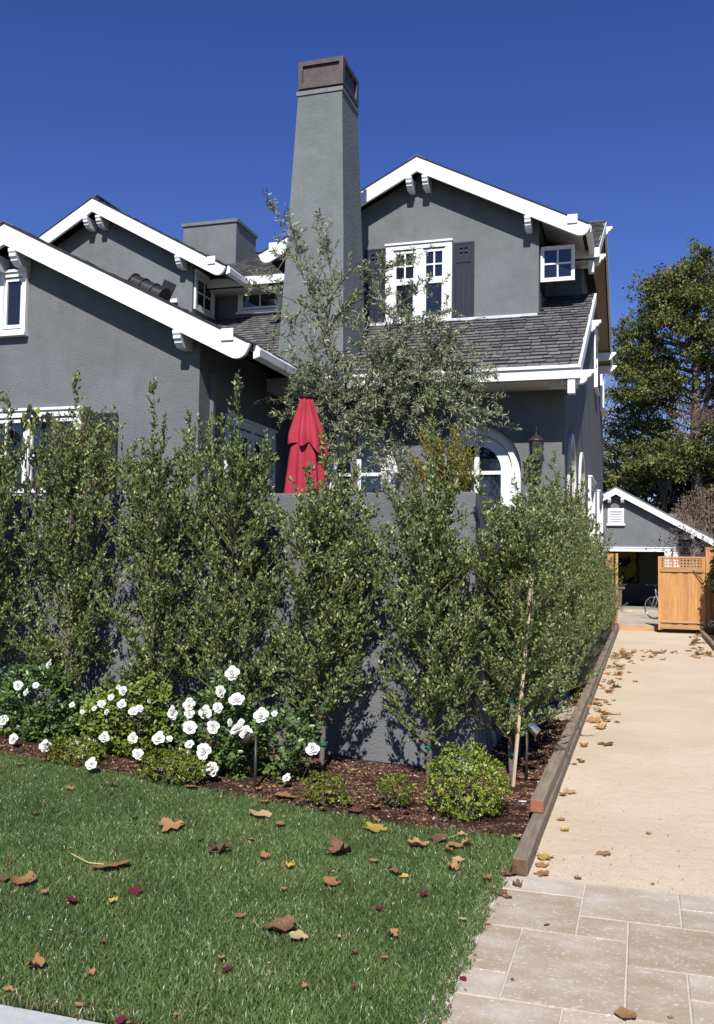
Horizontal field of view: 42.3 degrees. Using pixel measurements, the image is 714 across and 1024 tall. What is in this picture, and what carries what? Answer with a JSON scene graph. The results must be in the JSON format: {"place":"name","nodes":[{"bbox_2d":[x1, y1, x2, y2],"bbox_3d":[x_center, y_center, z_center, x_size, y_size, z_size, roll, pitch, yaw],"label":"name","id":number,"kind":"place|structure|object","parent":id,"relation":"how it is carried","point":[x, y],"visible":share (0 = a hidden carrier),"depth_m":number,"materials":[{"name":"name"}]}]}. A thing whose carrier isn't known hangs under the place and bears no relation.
{"place":"outdoors","nodes":[
{"label":"outdoors","id":0,"kind":"place"},
{"bbox_2d":[0,1004,102,1023],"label":"sidewalk","id":1,"kind":"structure","parent":0,"point":[11,1015],"depth_m":3.42,"materials":[{"name":"concrete"}]},
{"bbox_2d":[0,750,522,1023],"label":"lawn","id":2,"kind":"structure","parent":0,"point":[52,1012],"depth_m":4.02,"materials":[{"name":"plant"}]},
{"bbox_2d":[10,871,36,883],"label":"fallen leaf","id":3,"kind":"object","parent":2,"relation":"on","point":[20,880],"visible":1,"depth_m":4.79,"materials":[{"name":"orange plant"}]},
{"bbox_2d":[25,952,44,967],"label":"fallen leaf","id":4,"kind":"object","parent":2,"relation":"on","point":[38,961],"visible":1,"depth_m":3.80,"materials":[{"name":"brown plant"}]},
{"bbox_2d":[71,853,129,867],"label":"fallen leaf","id":5,"kind":"object","parent":2,"relation":"on","point":[101,865],"visible":1,"depth_m":5.03,"materials":[{"name":"beige plant"}]},
{"bbox_2d":[12,991,204,1023],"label":"leaf scraps","id":6,"kind":"object","parent":2,"relation":"on","point":[128,1021],"visible":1,"depth_m":3.44,"materials":[{"name":"green plant"}]},
{"bbox_2d":[156,817,184,831],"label":"fallen leaf","id":7,"kind":"object","parent":2,"relation":"on","point":[166,823],"visible":1,"depth_m":5.70,"materials":[{"name":"orange plant"}]},
{"bbox_2d":[207,841,229,852],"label":"fallen leaf","id":8,"kind":"object","parent":2,"relation":"on","point":[218,848],"visible":1,"depth_m":5.27,"materials":[{"name":"brown plant"}]},
{"bbox_2d":[248,809,271,816],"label":"fallen leaf","id":9,"kind":"object","parent":2,"relation":"on","point":[263,813],"visible":1,"depth_m":6.02,"materials":[{"name":"beige plant"}]},
{"bbox_2d":[261,914,295,930],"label":"fallen leaf","id":10,"kind":"object","parent":2,"relation":"on","point":[286,922],"visible":1,"depth_m":4.26,"materials":[{"name":"brown plant"}]},
{"bbox_2d":[289,930,308,938],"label":"fallen leaf","id":11,"kind":"object","parent":2,"relation":"on","point":[298,934],"visible":1,"depth_m":4.13,"materials":[{"name":"beige plant"}]},
{"bbox_2d":[323,876,340,884],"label":"fallen leaf","id":12,"kind":"object","parent":2,"relation":"on","point":[329,880],"visible":1,"depth_m":4.84,"materials":[{"name":"orange plant"}]},
{"bbox_2d":[325,835,351,852],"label":"fallen leaf","id":13,"kind":"object","parent":2,"relation":"on","point":[337,844],"visible":1,"depth_m":5.33,"materials":[{"name":"brown plant"}]},
{"bbox_2d":[363,822,387,831],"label":"fallen leaf","id":14,"kind":"object","parent":2,"relation":"on","point":[376,827],"visible":1,"depth_m":5.83,"materials":[{"name":"yellow plant"}]},
{"bbox_2d":[406,837,429,845],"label":"fallen leaf","id":15,"kind":"object","parent":2,"relation":"on","point":[415,841],"visible":1,"depth_m":5.53,"materials":[{"name":"orange plant"}]},
{"bbox_2d":[428,832,462,842],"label":"fallen leaf","id":16,"kind":"object","parent":2,"relation":"on","point":[438,837],"visible":1,"depth_m":5.63,"materials":[{"name":"brown plant"}]},
{"bbox_2d":[0,707,543,838],"bbox_3d":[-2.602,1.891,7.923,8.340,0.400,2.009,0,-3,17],"label":"planting bed","id":17,"kind":"object","parent":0,"point":[512,807],"visible":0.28,"depth_m":6.69,"materials":[{"name":"brown wood"}]},
{"bbox_2d":[0,391,51,667],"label":"hedge tree","id":18,"kind":"object","parent":17,"relation":"on","point":[7,478],"visible":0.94,"depth_m":8.20,"materials":[{"name":"green plant"}]},
{"bbox_2d":[0,656,92,752],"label":"rose bush","id":19,"kind":"object","parent":17,"relation":"on","point":[30,727],"visible":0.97,"depth_m":7.72,"materials":[{"name":"green plant"}]},
{"bbox_2d":[4,370,142,721],"bbox_3d":[-2.442,0.345,8.083,1.138,3.227,1.310,3,-4,-33],"label":"hedge tree","id":20,"kind":"object","parent":17,"relation":"on","point":[52,509],"visible":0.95,"depth_m":7.98,"materials":[{"name":"green plant"}]},
{"bbox_2d":[43,734,106,765],"bbox_3d":[-2.150,1.822,7.060,0.536,0.248,0.334,0,-3,17],"label":"dwarf shrub","id":21,"kind":"object","parent":17,"relation":"on","point":[61,746],"visible":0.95,"depth_m":7.03,"materials":[{"name":"green plant"}]},
{"bbox_2d":[67,670,179,769],"bbox_3d":[-1.822,1.654,7.386,0.844,0.770,0.989,3,-4,-27],"label":"rose bush","id":22,"kind":"object","parent":17,"relation":"on","point":[137,746],"visible":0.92,"depth_m":7.33,"materials":[{"name":"green plant"}]},
{"bbox_2d":[73,377,233,736],"bbox_3d":[-1.661,0.427,7.748,1.292,3.169,1.307,0,-3,17],"label":"hedge tree","id":23,"kind":"object","parent":17,"relation":"on","point":[153,602],"visible":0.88,"depth_m":7.73,"materials":[{"name":"green plant"}]},
{"bbox_2d":[136,747,210,783],"bbox_3d":[-1.333,1.832,6.681,0.601,0.275,0.346,0,-3,17],"label":"dwarf shrub","id":24,"kind":"object","parent":17,"relation":"on","point":[167,776],"visible":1,"depth_m":6.64,"materials":[{"name":"green plant"}]},
{"bbox_2d":[158,665,277,779],"bbox_3d":[-0.993,1.607,7.021,1.024,0.926,0.691,0,-3,17],"label":"rose bush","id":25,"kind":"object","parent":17,"relation":"on","point":[227,764],"visible":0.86,"depth_m":6.88,"materials":[{"name":"white plant"}]},
{"bbox_2d":[151,369,302,745],"bbox_3d":[-1.063,0.430,7.534,1.310,3.227,1.138,-2,-4,39],"label":"hedge tree","id":26,"kind":"object","parent":17,"relation":"on","point":[253,531],"visible":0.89,"depth_m":7.50,"materials":[{"name":"green plant"}]},
{"bbox_2d":[241,732,256,789],"bbox_3d":[-0.778,1.848,6.647,0.120,0.527,0.071,1,-3,2],"label":"garden spotlight","id":27,"kind":"object","parent":17,"relation":"on","point":[248,737],"visible":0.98,"depth_m":6.62,"materials":[{"name":"grey metal"}]},
{"bbox_2d":[0,492,514,774],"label":"garden wall","id":28,"kind":"structure","parent":17,"relation":"on","point":[366,725],"depth_m":7.93,"materials":[{"name":"grey paint"}]},
{"bbox_2d":[252,693,323,783],"bbox_3d":[-0.515,1.692,6.863,0.641,0.689,0.511,0,-3,17],"label":"rose bush","id":29,"kind":"object","parent":17,"relation":"on","point":[311,748],"visible":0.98,"depth_m":6.84,"materials":[{"name":"green plant"}]},
{"bbox_2d":[0,56,616,705],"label":"house","id":30,"kind":"structure","parent":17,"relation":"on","point":[110,302],"depth_m":11.90,"materials":[{"name":"grey paint"}]},
{"bbox_2d":[0,268,29,337],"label":"window","id":31,"kind":"structure","parent":30,"relation":"in","point":[14,283],"depth_m":10.38,"materials":[{"name":"white paint"}]},
{"bbox_2d":[0,406,82,494],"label":"window","id":32,"kind":"structure","parent":30,"relation":"in","point":[18,428],"depth_m":10.20,"materials":[{"name":"white paint"}]},
{"bbox_2d":[194,269,214,319],"bbox_3d":[-2.515,-3.598,15.303,0.056,0.648,0.724,0,-3,17],"label":"window","id":33,"kind":"structure","parent":30,"relation":"in","point":[204,300],"depth_m":15.26,"materials":[{"name":"white paint"}]},
{"bbox_2d":[224,413,277,493],"bbox_3d":[-1.249,0.295,10.843,0.061,2.708,1.414,0,-3,17],"label":"french door","id":34,"kind":"structure","parent":30,"relation":"in","point":[253,428],"depth_m":10.92,"materials":[{"name":"white paint"}]},
{"bbox_2d":[236,292,281,314],"bbox_3d":[-1.645,-3.570,15.574,0.840,0.438,0.064,0,-3,17],"label":"window","id":35,"kind":"structure","parent":30,"relation":"in","point":[256,301],"depth_m":15.59,"materials":[{"name":"white paint"}]},
{"bbox_2d":[324,430,397,492],"bbox_3d":[0.013,0.337,11.782,1.110,2.805,0.120,0,-3,17],"label":"arched window","id":36,"kind":"structure","parent":30,"relation":"in","point":[363,461],"depth_m":11.80,"materials":[{"name":"white paint"}]},
{"bbox_2d":[385,238,453,322],"bbox_3d":[0.898,-3.336,13.531,1.035,1.268,0.094,0,-3,17],"label":"window","id":37,"kind":"structure","parent":30,"relation":"in","point":[439,260],"depth_m":13.52,"materials":[{"name":"white paint"}]},
{"bbox_2d":[432,425,520,507],"bbox_3d":[1.465,0.336,11.332,1.110,2.805,0.120,0,-3,17],"label":"arched window","id":38,"kind":"structure","parent":30,"relation":"in","point":[499,458],"depth_m":11.31,"materials":[{"name":"white paint"}]},
{"bbox_2d":[527,428,544,463],"bbox_3d":[2.112,-0.761,10.857,0.210,0.466,0.281,0,-3,17],"label":"wall lantern","id":39,"kind":"object","parent":30,"relation":"attached to","point":[535,440],"depth_m":10.77,"materials":[{"name":"brown metal"}]},
{"bbox_2d":[588,475,596,541],"bbox_3d":[4.151,0.550,16.245,0.084,2.263,1.540,0,-3,17],"label":"window","id":40,"kind":"structure","parent":30,"relation":"in","point":[591,481],"depth_m":16.27,"materials":[{"name":"white paint"}]},
{"bbox_2d":[594,328,599,395],"bbox_3d":[4.691,-2.920,18.039,0.064,1.143,0.990,0,-3,17],"label":"window","id":41,"kind":"structure","parent":30,"relation":"in","point":[596,338],"depth_m":17.87,"materials":[{"name":"white paint"}]},
{"bbox_2d":[597,490,603,553],"bbox_3d":[5.125,0.736,19.392,0.084,2.263,1.940,0,-3,17],"label":"window","id":42,"kind":"structure","parent":30,"relation":"in","point":[600,496],"depth_m":19.44,"materials":[{"name":"white paint"}]},
{"bbox_2d":[600,374,605,416],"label":"window","id":43,"kind":"structure","parent":30,"relation":"in","point":[602,409],"depth_m":20.12,"materials":[{"name":"white paint"}]},
{"bbox_2d":[300,769,347,806],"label":"dwarf shrub","id":44,"kind":"object","parent":17,"relation":"on","point":[326,790],"visible":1,"depth_m":6.29,"materials":[{"name":"green plant"}]},
{"bbox_2d":[238,429,410,769],"bbox_3d":[-0.239,0.716,7.291,1.282,2.748,1.082,2,-3,-18],"label":"hedge tree","id":45,"kind":"object","parent":17,"relation":"on","point":[319,529],"visible":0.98,"depth_m":7.21,"materials":[{"name":"green plant"}]},
{"bbox_2d":[333,793,353,808],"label":"dwarf shrub","id":46,"kind":"object","parent":17,"relation":"on","point":[341,798],"visible":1,"depth_m":6.25,"materials":[{"name":"green plant"}]},
{"bbox_2d":[374,772,417,806],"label":"dwarf shrub","id":47,"kind":"object","parent":17,"relation":"on","point":[392,801],"visible":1,"depth_m":6.32,"materials":[{"name":"green plant"}]},
{"bbox_2d":[367,383,508,785],"bbox_3d":[0.593,0.565,7.079,0.977,3.153,0.970,2,-3,-18],"label":"hedge tree","id":48,"kind":"object","parent":17,"relation":"on","point":[427,552],"visible":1,"depth_m":7.00,"materials":[{"name":"green plant"}]},
{"bbox_2d":[422,738,512,821],"bbox_3d":[0.747,1.792,6.195,0.609,0.545,0.576,0,-3,17],"label":"round shrub","id":49,"kind":"object","parent":17,"relation":"on","point":[460,811],"visible":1,"depth_m":6.10,"materials":[{"name":"green plant"}]},
{"bbox_2d":[445,453,585,786],"bbox_3d":[1.241,0.862,7.321,1.197,2.678,1.088,3,-4,-36],"label":"hedge tree","id":50,"kind":"object","parent":17,"relation":"on","point":[515,582],"visible":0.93,"depth_m":7.24,"materials":[{"name":"green plant"}]},
{"bbox_2d":[525,722,540,780],"bbox_3d":[1.366,1.904,7.194,0.133,0.560,0.072,0,-3,23],"label":"garden spotlight","id":51,"kind":"object","parent":17,"relation":"on","point":[533,729],"visible":0.74,"depth_m":7.19,"materials":[{"name":"grey metal"}]},
{"bbox_2d":[512,623,618,876],"bbox_3d":[3.942,2.541,14.941,0.107,0.270,20.685,0,-3,17],"label":"timber edging","id":52,"kind":"object","parent":17,"relation":"on","point":[543,799],"visible":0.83,"depth_m":6.89,"materials":[{"name":"brown wood"}]},
{"bbox_2d":[603,457,642,499],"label":"evergreen tree","id":53,"kind":"object","parent":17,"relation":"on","point":[605,487],"visible":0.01,"depth_m":47.46,"materials":[{"name":"green plant"}]},
{"bbox_2d":[602,375,685,507],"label":"bare tree","id":54,"kind":"object","parent":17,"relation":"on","point":[660,498],"visible":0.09,"depth_m":48.12,"materials":[{"name":"brown plant"}]},
{"bbox_2d":[608,460,690,513],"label":"evergreen tree","id":55,"kind":"object","parent":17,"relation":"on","point":[673,489],"visible":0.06,"depth_m":50.44,"materials":[{"name":"green plant"}]},
{"bbox_2d":[603,382,707,513],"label":"bare tree","id":56,"kind":"object","parent":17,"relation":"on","point":[664,498],"visible":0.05,"depth_m":48.12,"materials":[{"name":"brown plant"}]},
{"bbox_2d":[603,236,713,521],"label":"conifer tree","id":57,"kind":"object","parent":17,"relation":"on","point":[670,298],"visible":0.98,"depth_m":41.93,"materials":[{"name":"green plant"}]},
{"bbox_2d":[648,400,713,432],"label":"dead branch","id":58,"kind":"object","parent":57,"relation":"hanging from","point":[695,416],"visible":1,"depth_m":39.78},
{"bbox_2d":[605,365,713,467],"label":"bare tree","id":59,"kind":"object","parent":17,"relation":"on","point":[685,399],"visible":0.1,"depth_m":47.97,"materials":[{"name":"brown plant"}]},
{"bbox_2d":[668,444,713,530],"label":"evergreen tree","id":60,"kind":"object","parent":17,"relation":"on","point":[688,488],"visible":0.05,"depth_m":44.74,"materials":[{"name":"green plant"}]},
{"bbox_2d":[670,504,713,552],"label":"bare shrub","id":61,"kind":"object","parent":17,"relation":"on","point":[694,525],"visible":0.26,"depth_m":34.59,"materials":[{"name":"plant"}]},
{"bbox_2d":[699,630,713,649],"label":"timber edging","id":62,"kind":"object","parent":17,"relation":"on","point":[708,639],"visible":0.53,"depth_m":21.18,"materials":[{"name":"brown wood"}]},
{"bbox_2d":[0,0,713,503],"label":"sky","id":63,"kind":"structure","parent":0,"point":[172,113],"materials":[{"name":"blue"}]},
{"bbox_2d":[479,630,611,779],"bbox_3d":[3.909,2.618,16.276,0.840,0.020,17.950,0,-3,17],"label":"side planting bed","id":64,"kind":"object","parent":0,"point":[531,736],"visible":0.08,"depth_m":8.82,"materials":[{"name":"brown wood"}]},
{"bbox_2d":[484,495,590,757],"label":"hedge tree","id":65,"kind":"object","parent":64,"relation":"on","point":[564,638],"visible":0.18,"depth_m":7.97,"materials":[{"name":"green plant"}]},
{"bbox_2d":[523,704,575,719],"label":"stepping slab","id":66,"kind":"structure","parent":64,"relation":"on","point":[566,715],"depth_m":10.14,"materials":[{"name":"stone"}]},
{"bbox_2d":[499,444,606,741],"bbox_3d":[1.761,0.801,8.848,1.216,2.906,1.202,0,-3,10],"label":"hedge tree","id":67,"kind":"object","parent":64,"relation":"on","point":[552,517],"visible":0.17,"depth_m":8.78,"materials":[{"name":"green plant"}]},
{"bbox_2d":[515,454,593,726],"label":"hedge tree","id":68,"kind":"object","parent":64,"relation":"on","point":[564,619],"visible":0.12,"depth_m":9.59,"materials":[{"name":"green plant"}]},
{"bbox_2d":[543,449,604,709],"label":"hedge tree","id":69,"kind":"object","parent":64,"relation":"on","point":[568,507],"visible":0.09,"depth_m":10.43,"materials":[{"name":"green plant"}]},
{"bbox_2d":[570,670,595,694],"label":"grass clump","id":70,"kind":"object","parent":64,"relation":"on","point":[572,691],"visible":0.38,"depth_m":11.75,"materials":[{"name":"green plant"}]},
{"bbox_2d":[568,483,604,670],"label":"hedge tree","id":71,"kind":"object","parent":64,"relation":"on","point":[587,641],"visible":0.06,"depth_m":11.26,"materials":[{"name":"green plant"}]},
{"bbox_2d":[575,656,597,686],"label":"grass clump","id":72,"kind":"object","parent":64,"relation":"on","point":[582,675],"visible":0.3,"depth_m":12.50,"materials":[{"name":"green plant"}]},
{"bbox_2d":[576,480,614,646],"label":"hedge tree","id":73,"kind":"object","parent":64,"relation":"on","point":[602,591],"visible":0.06,"depth_m":12.29,"materials":[{"name":"green plant"}]},
{"bbox_2d":[585,516,608,647],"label":"hedge tree","id":74,"kind":"object","parent":64,"relation":"on","point":[604,565],"visible":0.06,"depth_m":14.23,"materials":[{"name":"green plant"}]},
{"bbox_2d":[579,537,616,647],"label":"hedge tree","id":75,"kind":"object","parent":64,"relation":"on","point":[598,611],"visible":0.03,"depth_m":13.25,"materials":[{"name":"green plant"}]},
{"bbox_2d":[590,534,613,641],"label":"hedge tree","id":76,"kind":"object","parent":64,"relation":"on","point":[600,589],"visible":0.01,"depth_m":15.21,"materials":[{"name":"green plant"}]},
{"bbox_2d":[595,538,615,629],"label":"hedge tree","id":77,"kind":"object","parent":64,"relation":"on","point":[606,571],"depth_m":17.61,"materials":[{"name":"green plant"}]},
{"bbox_2d":[593,522,619,636],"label":"hedge tree","id":78,"kind":"object","parent":64,"relation":"on","point":[606,607],"visible":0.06,"depth_m":16.31,"materials":[{"name":"green plant"}]},
{"bbox_2d":[603,559,622,623],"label":"hedge tree","id":79,"kind":"object","parent":64,"relation":"on","point":[615,614],"visible":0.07,"depth_m":21.39,"materials":[{"name":"green plant"}]},
{"bbox_2d":[600,554,626,625],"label":"hedge tree","id":80,"kind":"object","parent":64,"relation":"on","point":[612,594],"visible":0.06,"depth_m":18.72,"materials":[{"name":"green plant"}]},
{"bbox_2d":[422,875,713,1023],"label":"pavement","id":81,"kind":"structure","parent":0,"point":[594,954],"depth_m":3.99,"materials":[{"name":"stone"}]},
{"bbox_2d":[427,870,510,1022],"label":"grass edge","id":82,"kind":"object","parent":81,"relation":"on","point":[449,1005],"visible":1,"depth_m":4.00,"materials":[{"name":"green plant"}]},
{"bbox_2d":[614,1006,637,1017],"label":"fallen leaf","id":83,"kind":"object","parent":81,"relation":"on","point":[622,1012],"visible":1,"depth_m":3.50,"materials":[{"name":"brown plant"}]},
{"bbox_2d":[613,582,626,606],"bbox_3d":[9.228,3.069,35.022,1.940,0.958,1.320,0,-3,17],"label":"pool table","id":84,"kind":"object","parent":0,"point":[623,584],"visible":0.14,"depth_m":34.27,"materials":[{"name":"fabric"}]},
{"bbox_2d":[527,630,713,897],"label":"driveway","id":85,"kind":"structure","parent":0,"point":[674,691],"depth_m":7.34,"materials":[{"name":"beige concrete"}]},
{"bbox_2d":[619,625,698,632],"bbox_3d":[7.946,3.125,24.518,2.120,0.166,0.088,0,-3,17],"label":"timber step","id":86,"kind":"object","parent":85,"relation":"on","point":[639,628],"visible":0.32,"depth_m":24.52,"materials":[{"name":"brown wood"}]},
{"bbox_2d":[613,612,705,631],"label":"patio","id":87,"kind":"structure","parent":0,"point":[635,618],"depth_m":27.62,"materials":[{"name":"tile"}]},
{"bbox_2d":[613,553,617,623],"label":"wooden gate","id":88,"kind":"structure","parent":87,"relation":"on","point":[616,560],"depth_m":24.38,"materials":[{"name":"brown wood"}]},
{"bbox_2d":[613,608,657,612],"bbox_3d":[10.266,3.444,32.152,4.600,0.090,0.780,0,-3,17],"label":"garage step","id":89,"kind":"object","parent":87,"relation":"on","point":[637,610],"visible":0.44,"depth_m":31.99,"materials":[{"name":"stone"}]},
{"bbox_2d":[603,486,713,608],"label":"garage","id":90,"kind":"structure","parent":87,"relation":"on","point":[634,523],"depth_m":33.11,"materials":[{"name":"grey paint"}]},
{"bbox_2d":[603,551,637,582],"bbox_3d":[10.898,1.868,38.633,1.680,2.200,0.060,0,-3,17],"label":"framed picture","id":91,"kind":"object","parent":90,"relation":"attached to","point":[628,568],"visible":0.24,"depth_m":38.49,"materials":[{"name":"black metal"}]},
{"bbox_2d":[646,520,713,555],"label":"climbing vine","id":92,"kind":"object","parent":90,"relation":"attached to","point":[690,551],"visible":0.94,"depth_m":32.20,"materials":[{"name":"brown plant"}]},
{"bbox_2d":[678,529,691,560],"bbox_3d":[11.489,1.135,32.326,0.512,1.137,0.686,0,-3,17],"label":"wall lantern","id":93,"kind":"object","parent":90,"relation":"attached to","point":[685,539],"depth_m":32.10,"materials":[{"name":"brown metal"}]},
{"bbox_2d":[671,483,713,547],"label":"dry shrub","id":94,"kind":"object","parent":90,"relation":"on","point":[704,502],"visible":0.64,"depth_m":35.02,"materials":[{"name":"brown plant"}]},
{"bbox_2d":[644,584,677,618],"bbox_3d":[9.062,2.744,27.392,0.651,1.093,1.723,-2,5,-11],"label":"bicycle","id":95,"kind":"object","parent":87,"relation":"on","point":[656,597],"visible":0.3,"depth_m":27.89,"materials":[{"name":"grey metal"}]},
{"bbox_2d":[705,632,713,640],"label":"neighbour bed","id":96,"kind":"object","parent":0,"point":[711,635],"depth_m":22.89,"materials":[{"name":"soil"}]},
{"bbox_2d":[695,547,713,632],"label":"wooden fence","id":97,"kind":"object","parent":96,"relation":"on","point":[708,554],"visible":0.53,"depth_m":23.69,"materials":[{"name":"brown wood"}]},
{"bbox_2d":[658,556,705,629],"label":"wooden gate","id":98,"kind":"structure","parent":97,"relation":"attached to","point":[681,593],"depth_m":23.82,"materials":[{"name":"brown wood"}]},
{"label":"courtyard floor","id":99,"kind":"structure","parent":0,"visible":0},
{"bbox_2d":[0,404,64,494],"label":"leaf plant","id":100,"kind":"object","parent":99,"relation":"on","point":[26,417],"visible":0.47,"depth_m":9.57,"materials":[{"name":"green plant"}]},
{"bbox_2d":[284,394,328,492],"bbox_3d":[-0.529,0.205,9.169,0.565,2.770,0.600,0,-3,17],"label":"patio umbrella","id":101,"kind":"object","parent":99,"relation":"on","point":[304,442],"visible":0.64,"depth_m":9.10,"materials":[{"name":"red fabric"}]},
{"bbox_2d":[243,188,521,492],"bbox_3d":[0.167,-0.916,9.589,3.056,5.175,1.239,0,-3,17],"label":"olive tree","id":102,"kind":"object","parent":99,"relation":"on","point":[333,392],"visible":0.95,"depth_m":9.57,"materials":[{"name":"green plant"}]},
{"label":"raised planter","id":103,"kind":"structure","parent":99,"relation":"on","visible":0},
{"bbox_2d":[21,401,131,494],"bbox_3d":[-2.761,-0.371,9.162,0.868,1.551,0.906,-1,-4,33],"label":"courtyard shrub","id":104,"kind":"object","parent":103,"relation":"in","point":[82,418],"visible":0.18,"depth_m":9.19,"materials":[{"name":"green plant"}]},
{"bbox_2d":[401,424,483,495],"bbox_3d":[0.860,-0.098,9.006,0.753,1.602,0.922,0,-3,13],"label":"courtyard shrub","id":105,"kind":"object","parent":103,"relation":"in","point":[457,467],"visible":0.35,"depth_m":8.95,"materials":[{"name":"green plant"}]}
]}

